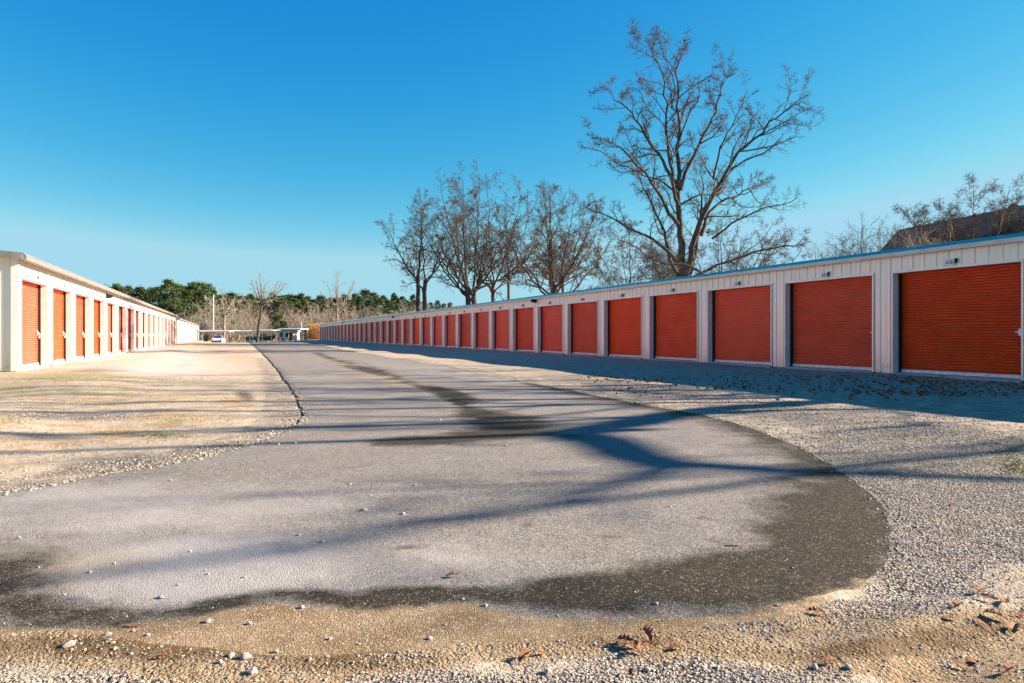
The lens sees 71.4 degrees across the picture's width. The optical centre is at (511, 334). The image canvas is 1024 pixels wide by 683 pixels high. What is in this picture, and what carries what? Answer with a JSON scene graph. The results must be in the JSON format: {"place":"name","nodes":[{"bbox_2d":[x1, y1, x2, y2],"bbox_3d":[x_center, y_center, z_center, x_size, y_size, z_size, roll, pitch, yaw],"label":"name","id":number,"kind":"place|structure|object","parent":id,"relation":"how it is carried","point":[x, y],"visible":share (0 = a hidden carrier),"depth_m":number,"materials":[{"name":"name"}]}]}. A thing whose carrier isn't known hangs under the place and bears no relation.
{"place":"outdoors","nodes":[
{"label":"outdoors","id":0,"kind":"place"},
{"bbox_2d":[252,334,275,342],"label":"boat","id":1,"kind":"object","parent":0,"point":[266,337],"visible":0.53,"depth_m":135.49,"materials":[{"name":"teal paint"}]},
{"bbox_2d":[0,306,1023,682],"bbox_3d":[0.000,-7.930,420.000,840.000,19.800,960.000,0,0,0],"label":"ground","id":2,"kind":"structure","parent":0,"point":[252,372],"depth_m":4.99,"materials":[{"name":"gravel"}]},
{"bbox_2d":[62,640,75,647],"bbox_3d":[-1.389,0.968,2.232,0.037,0.020,0.027,0,0,-36],"label":"stone","id":3,"kind":"object","parent":2,"relation":"on","point":[69,643],"visible":1,"depth_m":2.22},
{"bbox_2d":[0,250,177,371],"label":"storage building","id":4,"kind":"structure","parent":2,"relation":"on","point":[52,315],"depth_m":24.58,"materials":[{"name":"beige metal"}]},
{"bbox_2d":[22,282,39,367],"bbox_3d":[-13.804,-0.301,20.241,0.108,2.418,2.977,0,0,-22],"label":"roller door","id":5,"kind":"structure","parent":4,"relation":"in","point":[30,332],"depth_m":20.71,"materials":[{"name":"metal"}]},
{"bbox_2d":[53,290,65,362],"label":"roller door","id":6,"kind":"structure","parent":4,"relation":"in","point":[58,333],"depth_m":24.21,"materials":[{"name":"metal"}]},
{"bbox_2d":[76,296,84,358],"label":"roller door","id":7,"kind":"structure","parent":4,"relation":"in","point":[79,332],"depth_m":27.68,"materials":[{"name":"metal"}]},
{"bbox_2d":[93,300,99,355],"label":"roller door","id":8,"kind":"structure","parent":4,"relation":"in","point":[95,303],"depth_m":31.09,"materials":[{"name":"metal"}]},
{"bbox_2d":[107,304,111,353],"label":"roller door","id":9,"kind":"structure","parent":4,"relation":"in","point":[109,335],"depth_m":34.67,"materials":[{"name":"metal"}]},
{"bbox_2d":[118,306,121,351],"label":"roller door","id":10,"kind":"structure","parent":4,"relation":"in","point":[119,308],"depth_m":38.05,"materials":[{"name":"metal"}]},
{"bbox_2d":[111,282,129,294],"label":"pine tree","id":11,"kind":"object","parent":2,"relation":"on","point":[117,287],"visible":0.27,"depth_m":189.74,"materials":[{"name":"green plant"}]},
{"bbox_2d":[130,285,149,302],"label":"pine tree","id":12,"kind":"object","parent":2,"relation":"on","point":[139,292],"visible":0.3,"depth_m":194.26,"materials":[{"name":"green plant"}]},
{"bbox_2d":[143,285,177,311],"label":"pine tree","id":13,"kind":"object","parent":2,"relation":"on","point":[155,290],"visible":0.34,"depth_m":189.18,"materials":[{"name":"green plant"}]},
{"bbox_2d":[156,278,191,317],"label":"pine tree","id":14,"kind":"object","parent":2,"relation":"on","point":[171,286],"visible":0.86,"depth_m":179.30,"materials":[{"name":"green plant"}]},
{"bbox_2d":[174,284,190,320],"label":"pine tree","id":15,"kind":"object","parent":2,"relation":"on","point":[179,315],"visible":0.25,"depth_m":194.90,"materials":[{"name":"green plant"}]},
{"bbox_2d":[176,318,199,343],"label":"storage building","id":16,"kind":"structure","parent":2,"relation":"on","point":[186,330],"depth_m":97.03,"materials":[{"name":"beige metal"}]},
{"bbox_2d":[178,280,212,318],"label":"pine tree","id":17,"kind":"object","parent":2,"relation":"on","point":[193,287],"visible":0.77,"depth_m":184.11,"materials":[{"name":"green plant"}]},
{"bbox_2d":[180,303,210,323],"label":"bare tree","id":18,"kind":"object","parent":2,"relation":"on","point":[196,314],"visible":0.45,"depth_m":178.08,"materials":[{"name":"brown plant"}]},
{"bbox_2d":[189,306,215,334],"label":"bare tree","id":19,"kind":"object","parent":2,"relation":"on","point":[201,324],"visible":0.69,"depth_m":164.56,"materials":[{"name":"brown plant"}]},
{"bbox_2d":[185,281,221,318],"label":"pine tree","id":20,"kind":"object","parent":2,"relation":"on","point":[208,287],"visible":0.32,"depth_m":189.77,"materials":[{"name":"green plant"}]},
{"bbox_2d":[203,314,227,335],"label":"bare tree","id":21,"kind":"object","parent":2,"relation":"on","point":[215,325],"visible":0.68,"depth_m":150.19,"materials":[{"name":"brown plant"}]},
{"bbox_2d":[197,330,236,339],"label":"carport","id":22,"kind":"object","parent":2,"relation":"on","point":[214,331],"visible":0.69,"depth_m":134.25,"materials":[{"name":"white paint"}]},
{"bbox_2d":[211,336,224,341],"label":"parked car","id":23,"kind":"object","parent":2,"relation":"on","point":[217,339],"visible":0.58,"depth_m":126.30,"materials":[{"name":"white paint"}]},
{"bbox_2d":[203,286,244,338],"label":"bare tree","id":24,"kind":"object","parent":2,"relation":"on","point":[216,310],"visible":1,"depth_m":139.83,"materials":[{"name":"brown plant"}]},
{"bbox_2d":[214,306,235,341],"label":"bare tree","id":25,"kind":"object","parent":2,"relation":"on","point":[231,322],"visible":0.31,"depth_m":164.57,"materials":[{"name":"brown plant"}]},
{"bbox_2d":[215,316,239,341],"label":"bare tree","id":26,"kind":"object","parent":2,"relation":"on","point":[226,328],"visible":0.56,"depth_m":152.47,"materials":[{"name":"brown plant"}]},
{"bbox_2d":[220,294,235,319],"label":"pine tree","id":27,"kind":"object","parent":2,"relation":"on","point":[227,299],"visible":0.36,"depth_m":221.60,"materials":[{"name":"green plant"}]},
{"bbox_2d":[232,311,254,342],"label":"bare tree","id":28,"kind":"object","parent":2,"relation":"on","point":[240,334],"visible":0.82,"depth_m":159.36,"materials":[{"name":"brown plant"}]},
{"bbox_2d":[236,296,255,326],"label":"pine tree","id":29,"kind":"object","parent":2,"relation":"on","point":[246,300],"visible":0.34,"depth_m":223.21,"materials":[{"name":"green plant"}]},
{"bbox_2d":[240,652,251,659],"bbox_3d":[-0.798,0.964,2.136,0.031,0.022,0.031,0,0,-6],"label":"stone","id":30,"kind":"object","parent":2,"relation":"on","point":[245,655],"visible":1,"depth_m":2.13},
{"bbox_2d":[238,296,262,335],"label":"bare tree","id":31,"kind":"object","parent":2,"relation":"on","point":[246,308],"visible":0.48,"depth_m":195.52,"materials":[{"name":"brown plant"}]},
{"bbox_2d":[238,312,264,336],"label":"bare tree","id":32,"kind":"object","parent":2,"relation":"on","point":[249,325],"visible":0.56,"depth_m":161.37,"materials":[{"name":"brown plant"}]},
{"bbox_2d":[259,298,271,321],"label":"pine tree","id":33,"kind":"object","parent":2,"relation":"on","point":[265,307],"visible":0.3,"depth_m":225.44,"materials":[{"name":"green plant"}]},
{"bbox_2d":[255,313,279,342],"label":"bare tree","id":34,"kind":"object","parent":2,"relation":"on","point":[266,328],"visible":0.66,"depth_m":150.04,"materials":[{"name":"brown plant"}]},
{"bbox_2d":[248,271,287,342],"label":"bare tree","id":35,"kind":"object","parent":2,"relation":"on","point":[260,297],"visible":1,"depth_m":127.79,"materials":[{"name":"brown plant"}]},
{"bbox_2d":[269,313,283,329],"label":"pine tree","id":36,"kind":"object","parent":2,"relation":"on","point":[277,319],"visible":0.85,"depth_m":157.60,"materials":[{"name":"green plant"}]},
{"bbox_2d":[271,297,282,314],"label":"pine tree","id":37,"kind":"object","parent":2,"relation":"on","point":[274,305],"visible":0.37,"depth_m":231.12,"materials":[{"name":"green plant"}]},
{"bbox_2d":[277,297,296,323],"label":"pine tree","id":38,"kind":"object","parent":2,"relation":"on","point":[285,301],"visible":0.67,"depth_m":225.66,"materials":[{"name":"green plant"}]},
{"bbox_2d":[278,330,300,341],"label":"camper","id":39,"kind":"object","parent":2,"relation":"on","point":[293,335],"visible":0.85,"depth_m":134.80,"materials":[{"name":"white paint"}]},
{"bbox_2d":[284,297,300,324],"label":"pine tree","id":40,"kind":"object","parent":2,"relation":"on","point":[295,301],"visible":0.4,"depth_m":229.11,"materials":[{"name":"green plant"}]},
{"bbox_2d":[286,313,302,327],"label":"bare tree","id":41,"kind":"object","parent":2,"relation":"on","point":[294,324],"visible":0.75,"depth_m":149.82,"materials":[{"name":"brown plant"}]},
{"bbox_2d":[281,299,309,327],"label":"bare tree","id":42,"kind":"object","parent":2,"relation":"on","point":[290,313],"visible":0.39,"depth_m":202.07,"materials":[{"name":"brown plant"}]},
{"bbox_2d":[287,311,314,339],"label":"bare tree","id":43,"kind":"object","parent":2,"relation":"on","point":[303,318],"visible":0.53,"depth_m":151.09,"materials":[{"name":"brown plant"}]},
{"bbox_2d":[294,299,312,322],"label":"pine tree","id":44,"kind":"object","parent":2,"relation":"on","point":[304,303],"visible":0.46,"depth_m":227.37,"materials":[{"name":"green plant"}]},
{"bbox_2d":[296,299,328,326],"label":"bare tree","id":45,"kind":"object","parent":2,"relation":"on","point":[311,310],"visible":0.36,"depth_m":181.09,"materials":[{"name":"brown plant"}]},
{"bbox_2d":[303,322,323,339],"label":"golden reeds","id":46,"kind":"object","parent":2,"relation":"on","point":[313,333],"visible":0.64,"depth_m":146.93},
{"bbox_2d":[306,299,324,320],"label":"pine tree","id":47,"kind":"object","parent":2,"relation":"on","point":[315,303],"visible":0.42,"depth_m":225.25,"materials":[{"name":"green plant"}]},
{"bbox_2d":[193,305,440,342],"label":"undergrowth","id":48,"kind":"object","parent":2,"relation":"on","point":[240,340],"visible":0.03,"depth_m":174.68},
{"bbox_2d":[319,299,334,322],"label":"pine tree","id":49,"kind":"object","parent":2,"relation":"on","point":[323,303],"visible":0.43,"depth_m":231.15,"materials":[{"name":"green plant"}]},
{"bbox_2d":[326,298,344,319],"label":"pine tree","id":50,"kind":"object","parent":2,"relation":"on","point":[334,301],"visible":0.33,"depth_m":227.67,"materials":[{"name":"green plant"}]},
{"bbox_2d":[321,267,357,321],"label":"bare tree","id":51,"kind":"object","parent":2,"relation":"on","point":[337,300],"visible":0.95,"depth_m":165.03,"materials":[{"name":"brown plant"}]},
{"bbox_2d":[329,302,366,321],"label":"bare tree","id":52,"kind":"object","parent":2,"relation":"on","point":[352,315],"visible":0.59,"depth_m":162.44,"materials":[{"name":"brown plant"}]},
{"bbox_2d":[341,299,359,320],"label":"pine tree","id":53,"kind":"object","parent":2,"relation":"on","point":[351,303],"visible":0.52,"depth_m":225.21,"materials":[{"name":"green plant"}]},
{"bbox_2d":[355,296,365,317],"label":"pine tree","id":54,"kind":"object","parent":2,"relation":"on","point":[360,300],"visible":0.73,"depth_m":229.37,"materials":[{"name":"green plant"}]},
{"bbox_2d":[354,289,373,310],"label":"pine tree","id":55,"kind":"object","parent":2,"relation":"on","point":[365,293],"visible":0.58,"depth_m":234.80,"materials":[{"name":"green plant"}]},
{"bbox_2d":[358,298,377,318],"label":"pine tree","id":56,"kind":"object","parent":2,"relation":"on","point":[368,302],"visible":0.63,"depth_m":225.42,"materials":[{"name":"green plant"}]},
{"bbox_2d":[373,297,387,314],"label":"pine tree","id":57,"kind":"object","parent":2,"relation":"on","point":[379,301],"visible":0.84,"depth_m":227.51,"materials":[{"name":"green plant"}]},
{"bbox_2d":[383,299,394,314],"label":"pine tree","id":58,"kind":"object","parent":2,"relation":"on","point":[388,302],"visible":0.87,"depth_m":229.53,"materials":[{"name":"green plant"}]},
{"bbox_2d":[391,298,403,313],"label":"pine tree","id":59,"kind":"object","parent":2,"relation":"on","point":[397,306],"visible":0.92,"depth_m":225.52,"materials":[{"name":"green plant"}]},
{"bbox_2d":[375,186,470,310],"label":"bare tree","id":60,"kind":"object","parent":2,"relation":"on","point":[418,279],"visible":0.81,"depth_m":79.37,"materials":[{"name":"brown plant"}]},
{"bbox_2d":[0,342,890,654],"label":"asphalt drive","id":61,"kind":"structure","parent":2,"relation":"on","point":[524,464],"depth_m":3.59,"materials":[{"name":"asphalt"}]},
{"bbox_2d":[276,328,307,342],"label":"carport","id":62,"kind":"object","parent":61,"relation":"on","point":[288,329],"visible":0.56,"depth_m":132.55,"materials":[{"name":"white paint"}]},
{"bbox_2d":[403,158,563,304],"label":"bare tree","id":63,"kind":"object","parent":2,"relation":"on","point":[467,292],"visible":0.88,"depth_m":75.40,"materials":[{"name":"brown plant"}]},
{"bbox_2d":[424,172,544,301],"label":"bare tree","id":64,"kind":"object","parent":2,"relation":"on","point":[492,273],"visible":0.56,"depth_m":78.04,"materials":[{"name":"brown plant"}]},
{"bbox_2d":[0,357,1023,478],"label":"grass","id":65,"kind":"structure","parent":2,"relation":"on","point":[1017,465],"depth_m":7.76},
{"bbox_2d":[481,218,544,299],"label":"bare tree","id":66,"kind":"object","parent":2,"relation":"on","point":[508,287],"visible":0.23,"depth_m":81.86,"materials":[{"name":"brown plant"}]},
{"bbox_2d":[517,647,532,662],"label":"oak leaf","id":67,"kind":"object","parent":2,"relation":"on","point":[524,652],"visible":1,"depth_m":2.12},
{"bbox_2d":[481,180,622,294],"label":"bare tree","id":68,"kind":"object","parent":2,"relation":"on","point":[551,250],"visible":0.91,"depth_m":68.97,"materials":[{"name":"brown plant"}]},
{"bbox_2d":[533,232,579,292],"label":"bare tree","id":69,"kind":"object","parent":2,"relation":"on","point":[562,288],"visible":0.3,"depth_m":77.89,"materials":[{"name":"brown plant"}]},
{"bbox_2d":[620,637,636,646],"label":"oak leaf","id":70,"kind":"object","parent":2,"relation":"on","point":[630,641],"visible":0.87,"depth_m":2.19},
{"bbox_2d":[575,214,705,288],"bbox_3d":[9.832,-4.620,59.322,11.617,11.396,7.019,0,0,26],"label":"bare tree","id":71,"kind":"object","parent":2,"relation":"on","point":[595,264],"visible":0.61,"depth_m":59.68,"materials":[{"name":"brown plant"}]},
{"bbox_2d":[640,624,652,642],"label":"oak leaf","id":72,"kind":"object","parent":2,"relation":"on","point":[647,631],"visible":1,"depth_m":2.22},
{"bbox_2d":[639,224,698,280],"bbox_3d":[12.047,-3.731,55.456,4.838,9.617,4.198,0,0,0],"label":"bare tree","id":73,"kind":"object","parent":2,"relation":"on","point":[660,273],"visible":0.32,"depth_m":54.84,"materials":[{"name":"brown plant"}]},
{"bbox_2d":[319,232,1023,382],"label":"storage building","id":74,"kind":"structure","parent":2,"relation":"on","point":[954,309],"depth_m":20.66,"materials":[{"name":"beige metal"}]},
{"bbox_2d":[390,321,393,343],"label":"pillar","id":75,"kind":"structure","parent":74,"relation":"in","point":[391,322],"depth_m":74.47,"materials":[{"name":"metal"}]},
{"bbox_2d":[397,320,400,343],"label":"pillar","id":76,"kind":"structure","parent":74,"relation":"in","point":[398,321],"depth_m":71.17,"materials":[{"name":"metal"}]},
{"bbox_2d":[405,319,409,344],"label":"roller door","id":77,"kind":"structure","parent":74,"relation":"in","point":[407,338],"depth_m":67.71,"materials":[{"name":"metal"}]},
{"bbox_2d":[414,318,418,344],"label":"roller door","id":78,"kind":"structure","parent":74,"relation":"in","point":[416,321],"depth_m":64.35,"materials":[{"name":"metal"}]},
{"bbox_2d":[424,317,429,345],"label":"roller door","id":79,"kind":"structure","parent":74,"relation":"in","point":[426,320],"depth_m":60.77,"materials":[{"name":"metal"}]},
{"bbox_2d":[435,316,441,345],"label":"roller door","id":80,"kind":"structure","parent":74,"relation":"in","point":[438,320],"depth_m":57.36,"materials":[{"name":"metal"}]},
{"bbox_2d":[447,315,454,346],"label":"roller door","id":81,"kind":"structure","parent":74,"relation":"in","point":[451,318],"depth_m":53.97,"materials":[{"name":"metal"}]},
{"bbox_2d":[461,313,470,347],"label":"roller door","id":82,"kind":"structure","parent":74,"relation":"in","point":[465,318],"depth_m":50.48,"materials":[{"name":"metal"}]},
{"bbox_2d":[477,312,487,348],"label":"roller door","id":83,"kind":"structure","parent":74,"relation":"in","point":[482,326],"depth_m":47.11,"materials":[{"name":"metal"}]},
{"bbox_2d":[495,310,508,349],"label":"roller door","id":84,"kind":"structure","parent":74,"relation":"in","point":[502,317],"depth_m":43.57,"materials":[{"name":"metal"}]},
{"bbox_2d":[517,308,532,351],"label":"roller door","id":85,"kind":"structure","parent":74,"relation":"in","point":[524,316],"depth_m":40.18,"materials":[{"name":"metal"}]},
{"bbox_2d":[542,305,561,352],"bbox_3d":[2.151,-0.301,36.523,0.062,2.418,3.054,0,0,-21],"label":"roller door","id":86,"kind":"structure","parent":74,"relation":"in","point":[552,315],"depth_m":36.73,"materials":[{"name":"metal"}]},
{"bbox_2d":[572,302,596,354],"bbox_3d":[3.473,-0.301,33.112,0.062,2.418,3.054,0,0,-21],"label":"roller door","id":87,"kind":"structure","parent":74,"relation":"in","point":[584,314],"depth_m":33.28,"materials":[{"name":"metal"}]},
{"bbox_2d":[609,298,640,357],"bbox_3d":[4.794,-0.301,29.702,0.062,2.418,3.054,0,0,-21],"label":"roller door","id":88,"kind":"structure","parent":74,"relation":"in","point":[625,314],"depth_m":29.81,"materials":[{"name":"metal"}]},
{"bbox_2d":[655,292,696,360],"bbox_3d":[6.116,-0.301,26.291,0.062,2.418,3.054,0,0,-21],"label":"roller door","id":89,"kind":"structure","parent":74,"relation":"in","point":[676,315],"depth_m":26.36,"materials":[{"name":"metal"}]},
{"bbox_2d":[714,286,769,364],"bbox_3d":[7.438,-0.301,22.880,0.062,2.418,3.054,0,0,-21],"label":"roller door","id":90,"kind":"structure","parent":74,"relation":"in","point":[742,316],"depth_m":22.91,"materials":[{"name":"metal"}]},
{"bbox_2d":[792,276,871,369],"bbox_3d":[8.738,-0.301,19.459,0.108,2.418,3.054,0,0,-21],"label":"roller door","id":91,"kind":"structure","parent":74,"relation":"in","point":[832,319],"depth_m":19.43,"materials":[{"name":"metal"}]},
{"bbox_2d":[901,262,1020,378],"bbox_3d":[10.061,-0.301,16.049,0.108,2.418,3.054,0,0,-21],"label":"roller door","id":92,"kind":"structure","parent":74,"relation":"in","point":[965,321],"depth_m":15.96,"materials":[{"name":"metal"}]},
{"bbox_2d":[573,18,824,277],"bbox_3d":[11.667,-10.190,46.105,15.794,20.364,11.397,0,0,0],"label":"bare tree","id":93,"kind":"object","parent":2,"relation":"on","point":[688,267],"visible":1,"depth_m":45.69,"materials":[{"name":"brown plant"}]},
{"bbox_2d":[633,212,810,281],"bbox_3d":[14.274,-3.880,48.746,12.101,9.965,11.704,0,0,0],"label":"bare tree","id":94,"kind":"object","parent":2,"relation":"on","point":[764,262],"visible":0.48,"depth_m":49.13,"materials":[{"name":"brown plant"}]},
{"bbox_2d":[563,373,1023,403],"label":"leaf litter","id":95,"kind":"object","parent":2,"relation":"on","point":[923,393],"visible":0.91,"depth_m":13.22,"materials":[{"name":"brown plant"}]},
{"bbox_2d":[804,237,845,259],"bbox_3d":[27.142,-3.794,62.195,5.916,9.779,5.063,0,0,19],"label":"bare shrub","id":96,"kind":"object","parent":2,"relation":"on","point":[826,254],"visible":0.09,"depth_m":61.91,"materials":[{"name":"brown plant"}]},
{"bbox_2d":[813,233,865,258],"bbox_3d":[27.193,-3.780,57.926,6.202,9.749,6.582,0,0,-20],"label":"bare shrub","id":97,"kind":"object","parent":2,"relation":"on","point":[840,239],"visible":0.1,"depth_m":58.03,"materials":[{"name":"brown plant"}]},
{"bbox_2d":[829,211,891,256],"bbox_3d":[30.380,-4.854,59.437,7.533,11.889,7.491,0,0,0],"label":"bare shrub","id":98,"kind":"object","parent":2,"relation":"on","point":[861,250],"visible":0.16,"depth_m":59.88,"materials":[{"name":"brown plant"}]},
{"bbox_2d":[851,220,915,254],"bbox_3d":[30.569,-4.104,57.098,7.090,10.410,6.510,0,0,20],"label":"bare shrub","id":99,"kind":"object","parent":2,"relation":"on","point":[880,235],"visible":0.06,"depth_m":57.06,"materials":[{"name":"brown plant"}]},
{"bbox_2d":[879,225,942,250],"bbox_3d":[20.181,-2.255,36.220,3.613,6.688,4.290,0,0,0],"label":"bare shrub","id":100,"kind":"object","parent":2,"relation":"on","point":[904,243],"visible":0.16,"depth_m":35.98,"materials":[{"name":"brown plant"}]},
{"bbox_2d":[908,225,956,246],"bbox_3d":[20.331,-2.145,34.113,3.680,6.490,3.750,0,0,41],"label":"bare shrub","id":101,"kind":"object","parent":2,"relation":"on","point":[919,241],"visible":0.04,"depth_m":34.32,"materials":[{"name":"brown plant"}]},
{"bbox_2d":[880,204,1023,250],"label":"house","id":102,"kind":"structure","parent":2,"relation":"on","point":[889,246],"depth_m":41.37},
{"bbox_2d":[889,171,1023,246],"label":"bare tree","id":103,"kind":"object","parent":2,"relation":"on","point":[1000,230],"visible":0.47,"depth_m":35.83,"materials":[{"name":"brown plant"}]},
{"bbox_2d":[975,616,994,629],"bbox_3d":[1.588,0.964,2.392,0.041,0.015,0.088,-8,7,-6],"label":"oak leaf","id":104,"kind":"object","parent":2,"relation":"on","point":[983,620],"visible":1,"depth_m":2.40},
{"bbox_2d":[983,608,1013,620],"bbox_3d":[1.669,0.956,2.440,0.098,0.025,0.046,4,-5,31],"label":"oak leaf","id":105,"kind":"object","parent":2,"relation":"on","point":[994,612],"visible":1,"depth_m":2.45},
{"bbox_2d":[1001,664,1017,673],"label":"oak leaf","id":106,"kind":"object","parent":2,"relation":"on","point":[1007,667],"visible":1,"depth_m":2.02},
{"bbox_2d":[1006,621,1020,633],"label":"oak leaf","id":107,"kind":"object","parent":2,"relation":"on","point":[1013,627],"visible":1,"depth_m":2.37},
{"bbox_2d":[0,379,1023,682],"bbox_3d":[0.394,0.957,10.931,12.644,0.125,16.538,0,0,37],"label":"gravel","id":108,"kind":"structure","parent":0,"point":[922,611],"depth_m":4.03,"materials":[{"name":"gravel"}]},
{"bbox_2d":[0,0,1023,327],"label":"sky","id":109,"kind":"structure","parent":0,"point":[144,143],"materials":[{"name":"blue"}]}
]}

